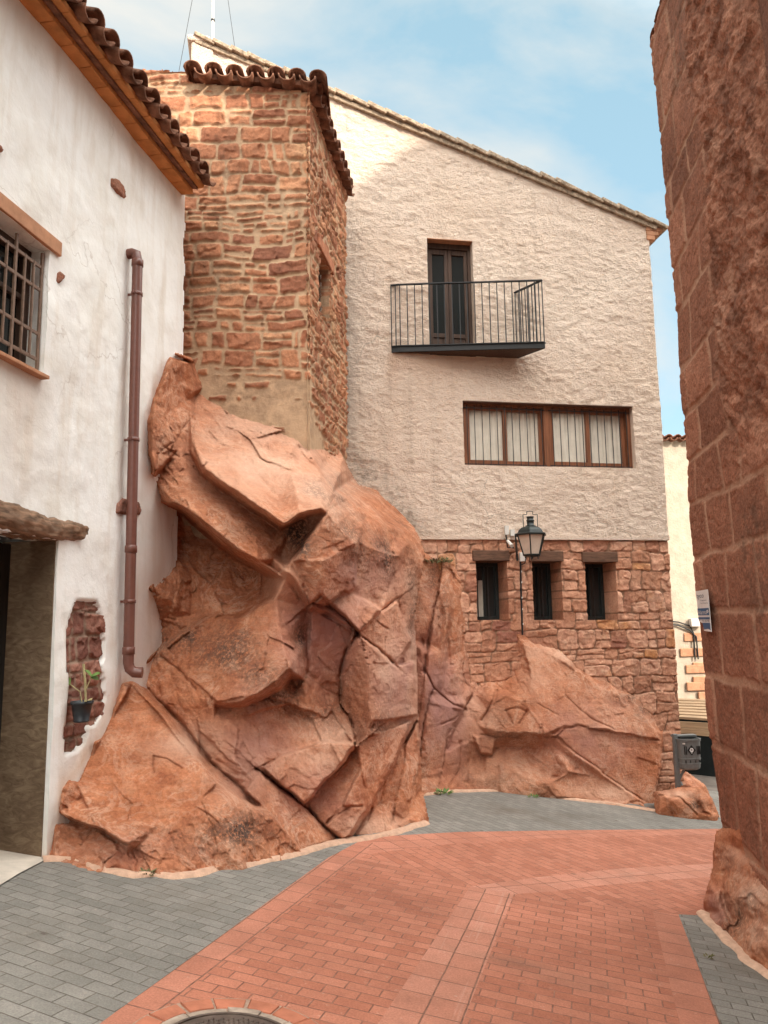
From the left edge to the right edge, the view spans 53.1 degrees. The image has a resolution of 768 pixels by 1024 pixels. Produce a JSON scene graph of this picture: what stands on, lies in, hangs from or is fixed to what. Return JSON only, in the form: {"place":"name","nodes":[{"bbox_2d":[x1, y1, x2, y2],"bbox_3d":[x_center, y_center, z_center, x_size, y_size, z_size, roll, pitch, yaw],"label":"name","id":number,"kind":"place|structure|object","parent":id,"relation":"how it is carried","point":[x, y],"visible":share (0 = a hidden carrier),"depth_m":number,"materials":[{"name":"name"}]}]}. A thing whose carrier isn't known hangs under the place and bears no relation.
{"place":"outdoors","nodes":[
{"label":"outdoors","id":0,"kind":"place"},
{"bbox_2d":[0,836,356,1023],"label":"pavement","id":1,"kind":"structure","parent":0,"point":[78,945],"depth_m":4.68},
{"bbox_2d":[0,850,43,884],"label":"doorstep","id":2,"kind":"object","parent":1,"relation":"on","point":[12,864],"visible":0.67,"depth_m":5.64,"materials":[{"name":"stone"}]},
{"bbox_2d":[42,820,429,879],"bbox_3d":[-0.809,2.982,6.879,4.135,0.505,0.837,7,-11,-42],"label":"pavement edge","id":3,"kind":"object","parent":1,"relation":"on","point":[201,872],"visible":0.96,"depth_m":6.26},
{"bbox_2d":[139,867,156,875],"bbox_3d":[-1.754,2.673,5.694,0.139,0.053,0.119,-1,-8,0],"label":"weed","id":4,"kind":"object","parent":3,"relation":"on","point":[142,869],"visible":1,"depth_m":5.72,"materials":[{"name":"green plant"}]},
{"bbox_2d":[100,841,373,1023],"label":"road","id":5,"kind":"structure","parent":0,"point":[173,984],"depth_m":4.64,"materials":[{"name":"red brick"}]},
{"bbox_2d":[163,855,469,1023],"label":"road","id":6,"kind":"structure","parent":0,"point":[350,942],"depth_m":4.74,"materials":[{"name":"red brick"}]},
{"bbox_2d":[133,998,317,1023],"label":"manhole cover","id":7,"kind":"object","parent":6,"relation":"on","point":[224,1011],"visible":1,"depth_m":3.75,"materials":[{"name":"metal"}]},
{"bbox_2d":[86,0,684,435],"label":"sky","id":8,"kind":"structure","parent":0,"point":[565,90],"materials":[{"name":"blue"}]},
{"bbox_2d":[378,886,513,1023],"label":"road","id":9,"kind":"structure","parent":0,"point":[440,985],"depth_m":4.64,"materials":[{"name":"pink tile"}]},
{"bbox_2d":[354,774,717,835],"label":"ground","id":10,"kind":"structure","parent":0,"point":[709,783],"depth_m":14.80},
{"bbox_2d":[0,0,215,856],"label":"white house","id":11,"kind":"structure","parent":10,"relation":"on","point":[104,169],"depth_m":6.48,"materials":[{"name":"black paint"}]},
{"bbox_2d":[0,543,10,739],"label":"door","id":12,"kind":"structure","parent":11,"relation":"in","point":[5,549],"depth_m":6.12,"materials":[{"name":"black wood"}]},
{"bbox_2d":[0,192,61,379],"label":"window","id":13,"kind":"structure","parent":11,"relation":"in","point":[15,260],"depth_m":5.96,"materials":[{"name":"brown glass"}]},
{"bbox_2d":[68,664,99,722],"bbox_3d":[-2.450,1.471,6.249,0.341,0.461,0.181,-2,-8,11],"label":"flower pot","id":14,"kind":"object","parent":11,"relation":"attached to","point":[81,710],"visible":0.98,"depth_m":6.19,"materials":[{"name":"black plastic"}]},
{"bbox_2d":[187,31,683,790],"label":"plaster house","id":15,"kind":"structure","parent":10,"relation":"on","point":[501,359],"depth_m":12.35,"materials":[{"name":"paint"}]},
{"bbox_2d":[179,0,234,69],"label":"roof mast","id":16,"kind":"object","parent":15,"relation":"attached to","point":[212,19],"visible":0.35,"depth_m":13.00,"materials":[{"name":"metal"}]},
{"bbox_2d":[427,238,472,343],"bbox_3d":[1.023,-3.428,12.621,0.893,2.071,0.642,-1,-8,0],"label":"balcony door","id":17,"kind":"structure","parent":15,"relation":"in","point":[448,260],"depth_m":12.57,"materials":[{"name":"brown wood"}]},
{"bbox_2d":[472,550,508,619],"bbox_3d":[1.598,1.203,12.203,0.709,1.116,0.897,-1,-8,0],"label":"slit window","id":18,"kind":"structure","parent":15,"relation":"in","point":[487,561],"depth_m":12.30,"materials":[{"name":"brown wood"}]},
{"bbox_2d":[504,526,514,547],"bbox_3d":[1.967,0.379,11.840,0.156,0.360,0.246,1,-8,-10],"label":"wall sensor","id":19,"kind":"object","parent":15,"relation":"attached to","point":[506,532],"depth_m":11.92,"materials":[{"name":"plastic"}]},
{"bbox_2d":[514,511,545,634],"bbox_3d":[2.168,0.922,11.462,0.480,1.816,0.976,-1,-8,0],"label":"street lamp","id":20,"kind":"object","parent":15,"relation":"attached to","point":[530,535],"visible":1,"depth_m":11.20,"materials":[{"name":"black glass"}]},
{"bbox_2d":[529,551,563,619],"bbox_3d":[2.485,1.223,12.351,0.690,1.118,0.893,-1,-8,0],"label":"slit window","id":21,"kind":"structure","parent":15,"relation":"in","point":[542,598],"depth_m":12.45,"materials":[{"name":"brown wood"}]},
{"bbox_2d":[463,400,632,467],"bbox_3d":[2.656,-1.222,12.440,2.881,1.037,0.259,1,-8,-10],"label":"wide window","id":22,"kind":"structure","parent":15,"relation":"in","point":[495,433],"depth_m":12.49,"materials":[{"name":"red wood"}]},
{"bbox_2d":[581,552,617,619],"bbox_3d":[3.367,1.243,12.498,0.723,1.118,0.899,-1,-8,0],"label":"slit window","id":23,"kind":"structure","parent":15,"relation":"in","point":[594,561],"depth_m":12.59,"materials":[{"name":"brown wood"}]},
{"bbox_2d":[662,434,705,698],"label":"house","id":24,"kind":"structure","parent":10,"relation":"on","point":[691,675],"depth_m":19.71,"materials":[{"name":"paint"}]},
{"bbox_2d":[678,698,715,776],"bbox_3d":[6.736,4.739,14.960,4.278,2.018,1.820,-1,-8,0],"label":"timber canopy","id":25,"kind":"object","parent":10,"relation":"on","point":[692,716],"visible":0.14,"depth_m":15.36,"materials":[{"name":"grey wood"}]},
{"bbox_2d":[650,0,767,889],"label":"church wall","id":26,"kind":"structure","parent":10,"relation":"on","point":[710,65],"depth_m":5.86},
{"bbox_2d":[696,589,711,631],"bbox_3d":[2.744,0.848,6.599,0.012,0.352,0.385,-2,-8,8],"label":"sign","id":27,"kind":"object","parent":26,"relation":"attached to","point":[703,606],"visible":1,"depth_m":6.56,"materials":[{"name":"white plastic"}]},
{"bbox_2d":[355,791,721,835],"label":"pavement","id":28,"kind":"structure","parent":0,"point":[475,811],"depth_m":9.77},
{"bbox_2d":[49,353,428,873],"bbox_3d":[-1.009,0.979,9.263,3.158,6.214,7.058,-7,-10,36],"label":"rock outcrop","id":29,"kind":"object","parent":28,"relation":"on","point":[270,710],"visible":0.91,"depth_m":7.66,"materials":[{"name":"red stone"}]},
{"bbox_2d":[142,60,354,538],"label":"stone tower","id":30,"kind":"structure","parent":29,"relation":"on","point":[265,342],"depth_m":9.34,"materials":[{"name":"brown stone"}]},
{"bbox_2d":[318,269,319,310],"bbox_3d":[-0.927,-2.919,10.135,0.050,0.870,0.640,-2,-8,8],"label":"window","id":31,"kind":"structure","parent":30,"relation":"in","point":[319,269],"depth_m":10.37,"materials":[{"name":"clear glass"}]},
{"bbox_2d":[415,552,662,807],"bbox_3d":[2.373,2.668,11.765,5.134,4.243,2.230,2,-8,-16],"label":"rock outcrop","id":32,"kind":"object","parent":28,"relation":"on","point":[548,722],"visible":0.78,"depth_m":11.27,"materials":[{"name":"red stone"}]},
{"bbox_2d":[425,557,452,562],"bbox_3d":[0.812,0.724,11.664,0.520,0.108,0.356,-1,-8,0],"label":"weed","id":33,"kind":"object","parent":32,"relation":"on","point":[439,560],"visible":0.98,"depth_m":11.62,"materials":[{"name":"green plant"}]},
{"bbox_2d":[424,789,720,817],"bbox_3d":[2.421,4.051,10.825,4.590,0.606,0.986,1,-8,-14],"label":"pavement edge","id":34,"kind":"object","parent":28,"relation":"on","point":[564,798],"visible":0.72,"depth_m":10.91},
{"bbox_2d":[434,788,452,794],"bbox_3d":[0.775,3.754,10.323,0.329,0.091,0.238,-1,-8,0],"label":"weed","id":35,"kind":"object","parent":34,"relation":"on","point":[444,791],"visible":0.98,"depth_m":10.32,"materials":[{"name":"green plant"}]},
{"bbox_2d":[670,734,700,787],"bbox_3d":[4.406,3.710,11.127,0.378,0.960,0.278,0,-8,-6],"label":"litter bin","id":36,"kind":"object","parent":28,"relation":"on","point":[686,751],"visible":0.98,"depth_m":11.06,"materials":[{"name":"grey plastic"}]},
{"bbox_2d":[653,787,718,820],"bbox_3d":[4.316,4.230,10.936,0.887,0.633,1.013,-3,-8,18],"label":"boulder","id":37,"kind":"object","parent":28,"relation":"on","point":[691,802],"visible":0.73,"depth_m":10.64,"materials":[{"name":"red stone"}]},
{"bbox_2d":[681,771,709,795],"bbox_3d":[4.789,4.372,12.059,0.590,0.591,1.012,-4,-9,22],"label":"boulder","id":38,"kind":"object","parent":28,"relation":"on","point":[690,780],"visible":0.24,"depth_m":11.91,"materials":[{"name":"red stone"}]},
{"bbox_2d":[368,835,714,885],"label":"road","id":39,"kind":"structure","parent":0,"point":[477,863],"depth_m":7.59,"materials":[{"name":"red brick"}]},
{"bbox_2d":[366,829,717,854],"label":"road","id":40,"kind":"structure","parent":0,"point":[392,843],"depth_m":8.22,"materials":[{"name":"red brick"}]},
{"bbox_2d":[462,894,679,1023],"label":"road","id":41,"kind":"structure","parent":0,"point":[552,961],"depth_m":4.80,"materials":[{"name":"red brick"}]},
{"bbox_2d":[471,864,712,893],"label":"road","id":42,"kind":"structure","parent":0,"point":[579,880],"depth_m":6.99,"materials":[{"name":"red brick"}]},
{"bbox_2d":[517,877,709,914],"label":"road","id":43,"kind":"structure","parent":0,"point":[686,896],"depth_m":6.54,"materials":[{"name":"red brick"}]},
{"bbox_2d":[653,911,719,1023],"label":"road","id":44,"kind":"structure","parent":0,"point":[692,1000],"depth_m":4.90,"materials":[{"name":"red brick"}]},
{"bbox_2d":[678,914,767,1023],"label":"pavement","id":45,"kind":"structure","parent":0,"point":[737,988],"depth_m":4.92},
{"bbox_2d":[696,910,767,978],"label":"pavement edge","id":46,"kind":"object","parent":45,"relation":"on","point":[725,937],"visible":0.98,"depth_m":5.54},
{"bbox_2d":[703,827,767,968],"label":"boulder","id":47,"kind":"object","parent":45,"relation":"on","point":[735,903],"visible":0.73,"depth_m":5.83,"materials":[{"name":"red stone"}]}
]}

